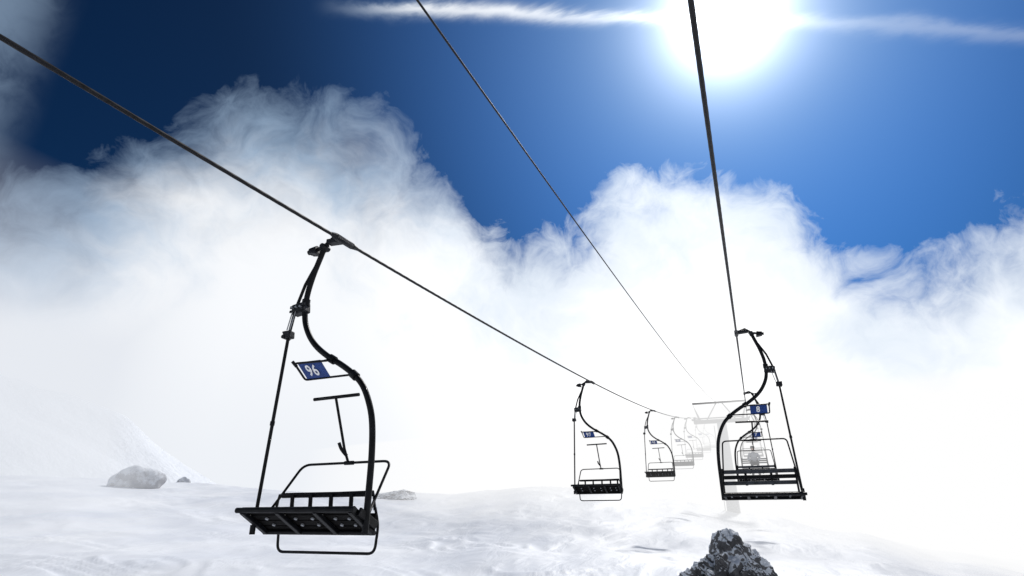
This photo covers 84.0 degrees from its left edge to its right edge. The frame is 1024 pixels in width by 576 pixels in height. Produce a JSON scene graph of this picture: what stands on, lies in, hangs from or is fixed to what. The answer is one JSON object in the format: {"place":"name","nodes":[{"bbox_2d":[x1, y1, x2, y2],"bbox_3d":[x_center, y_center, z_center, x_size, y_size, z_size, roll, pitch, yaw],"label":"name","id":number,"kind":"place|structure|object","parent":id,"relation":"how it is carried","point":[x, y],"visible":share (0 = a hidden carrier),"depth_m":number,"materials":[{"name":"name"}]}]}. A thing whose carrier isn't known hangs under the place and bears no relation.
{"place":"outdoors","nodes":[
{"label":"outdoors","id":0,"kind":"place"},
{"bbox_2d":[0,374,214,483],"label":"snowy mountain","id":1,"kind":"structure","parent":0,"point":[44,432],"depth_m":76.45,"materials":[{"name":"white snow"}]},
{"bbox_2d":[0,475,1023,575],"bbox_3d":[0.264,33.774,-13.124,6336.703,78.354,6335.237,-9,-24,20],"label":"snow ground","id":2,"kind":"structure","parent":0,"point":[57,526],"depth_m":22.46,"materials":[{"name":"white snow"}]},
{"bbox_2d":[106,465,166,488],"bbox_3d":[-23.316,12.240,35.352,3.137,2.296,1.873,13,-26,-29],"label":"snowy boulder","id":3,"kind":"object","parent":2,"relation":"on","point":[139,476],"visible":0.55,"depth_m":34.87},
{"bbox_2d":[177,477,190,482],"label":"snowy boulder","id":4,"kind":"object","parent":2,"relation":"on","point":[184,479],"visible":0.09,"depth_m":44.77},
{"bbox_2d":[372,489,416,499],"bbox_3d":[-8.858,14.690,39.418,4.786,1.422,1.688,6,-23,-15],"label":"snowy boulder","id":5,"kind":"object","parent":2,"relation":"on","point":[403,494],"visible":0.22,"depth_m":39.31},
{"bbox_2d":[692,399,749,512],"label":"lift tower","id":6,"kind":"structure","parent":2,"relation":"on","point":[733,506],"depth_m":45.49,"materials":[{"name":"metal"}]},
{"bbox_2d":[0,34,701,419],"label":"haul cable","id":7,"kind":"object","parent":6,"relation":"attached to","point":[106,100],"visible":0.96,"depth_m":4.44,"materials":[{"name":"metal"}]},
{"bbox_2d":[235,232,389,554],"bbox_3d":[-1.728,0.906,5.548,1.275,3.078,0.706,-9,-24,20],"label":"ski lift chair","id":8,"kind":"object","parent":7,"relation":"hanging from","point":[310,519],"visible":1,"depth_m":5.14,"materials":[{"name":"black paint"}]},
{"bbox_2d":[571,380,622,500],"bbox_3d":[2.209,3.947,14.940,1.275,3.078,0.706,-9,-24,20],"label":"ski lift chair","id":9,"kind":"object","parent":7,"relation":"hanging from","point":[601,488],"visible":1,"depth_m":14.54,"materials":[{"name":"black paint"}]},
{"bbox_2d":[643,410,675,481],"bbox_3d":[6.479,6.948,25.252,1.275,3.078,0.706,-9,-24,20],"label":"ski lift chair","id":10,"kind":"object","parent":7,"relation":"hanging from","point":[662,473],"visible":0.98,"depth_m":24.87,"materials":[{"name":"black paint"}]},
{"bbox_2d":[670,416,694,468],"bbox_3d":[10.230,9.327,34.415,1.275,3.078,0.706,-9,-24,20],"label":"ski lift chair","id":11,"kind":"object","parent":7,"relation":"hanging from","point":[687,463],"visible":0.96,"depth_m":34.02,"materials":[{"name":"black paint"}]},
{"bbox_2d":[683,417,703,459],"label":"ski lift chair","id":12,"kind":"object","parent":7,"relation":"hanging from","point":[695,455],"visible":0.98,"depth_m":41.80,"materials":[{"name":"black paint"}]},
{"bbox_2d":[695,424,710,452],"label":"ski lift chair","id":13,"kind":"object","parent":7,"relation":"hanging from","point":[704,448],"visible":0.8,"depth_m":51.86,"materials":[{"name":"black paint"}]},
{"bbox_2d":[703,424,715,449],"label":"ski lift chair","id":14,"kind":"object","parent":7,"relation":"hanging from","point":[709,438],"visible":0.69,"depth_m":61.94,"materials":[{"name":"black paint"}]},
{"bbox_2d":[416,0,724,410],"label":"signal cable","id":15,"kind":"object","parent":6,"relation":"attached to","point":[456,55],"visible":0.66,"depth_m":5.42,"materials":[{"name":"black metal"}]},
{"bbox_2d":[687,0,746,412],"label":"haul cable","id":16,"kind":"object","parent":6,"relation":"attached to","point":[693,19],"visible":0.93,"depth_m":4.26,"materials":[{"name":"metal"}]},
{"bbox_2d":[742,415,763,456],"bbox_3d":[16.324,10.067,38.961,1.275,2.916,0.561,-9,-24,20],"label":"ski lift chair","id":17,"kind":"object","parent":16,"relation":"hanging from","point":[761,455],"visible":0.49,"depth_m":38.73,"materials":[{"name":"black paint"}]},
{"bbox_2d":[740,409,769,468],"bbox_3d":[11.981,7.525,28.491,1.275,2.916,0.561,-9,-24,20],"label":"ski lift chair","id":18,"kind":"object","parent":16,"relation":"hanging from","point":[746,461],"visible":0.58,"depth_m":28.32,"materials":[{"name":"black paint"}]},
{"bbox_2d":[734,391,779,480],"bbox_3d":[7.939,4.881,18.864,1.275,2.916,0.561,-9,-24,20],"label":"ski lift chair","id":19,"kind":"object","parent":16,"relation":"hanging from","point":[757,434],"visible":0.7,"depth_m":18.72,"materials":[{"name":"black paint"}]},
{"bbox_2d":[716,328,806,499],"bbox_3d":[4.087,2.111,9.791,1.275,2.916,0.561,-9,-24,20],"label":"ski lift chair","id":20,"kind":"object","parent":16,"relation":"hanging from","point":[762,409],"visible":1,"depth_m":9.58,"materials":[{"name":"black paint"}]},
{"bbox_2d":[679,528,777,575],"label":"rock outcrop","id":21,"kind":"object","parent":2,"relation":"on","point":[731,553],"visible":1,"depth_m":14.55,"materials":[{"name":"grey stone"}]},
{"bbox_2d":[0,0,1023,542],"label":"sky","id":22,"kind":"structure","parent":0,"point":[869,154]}
]}

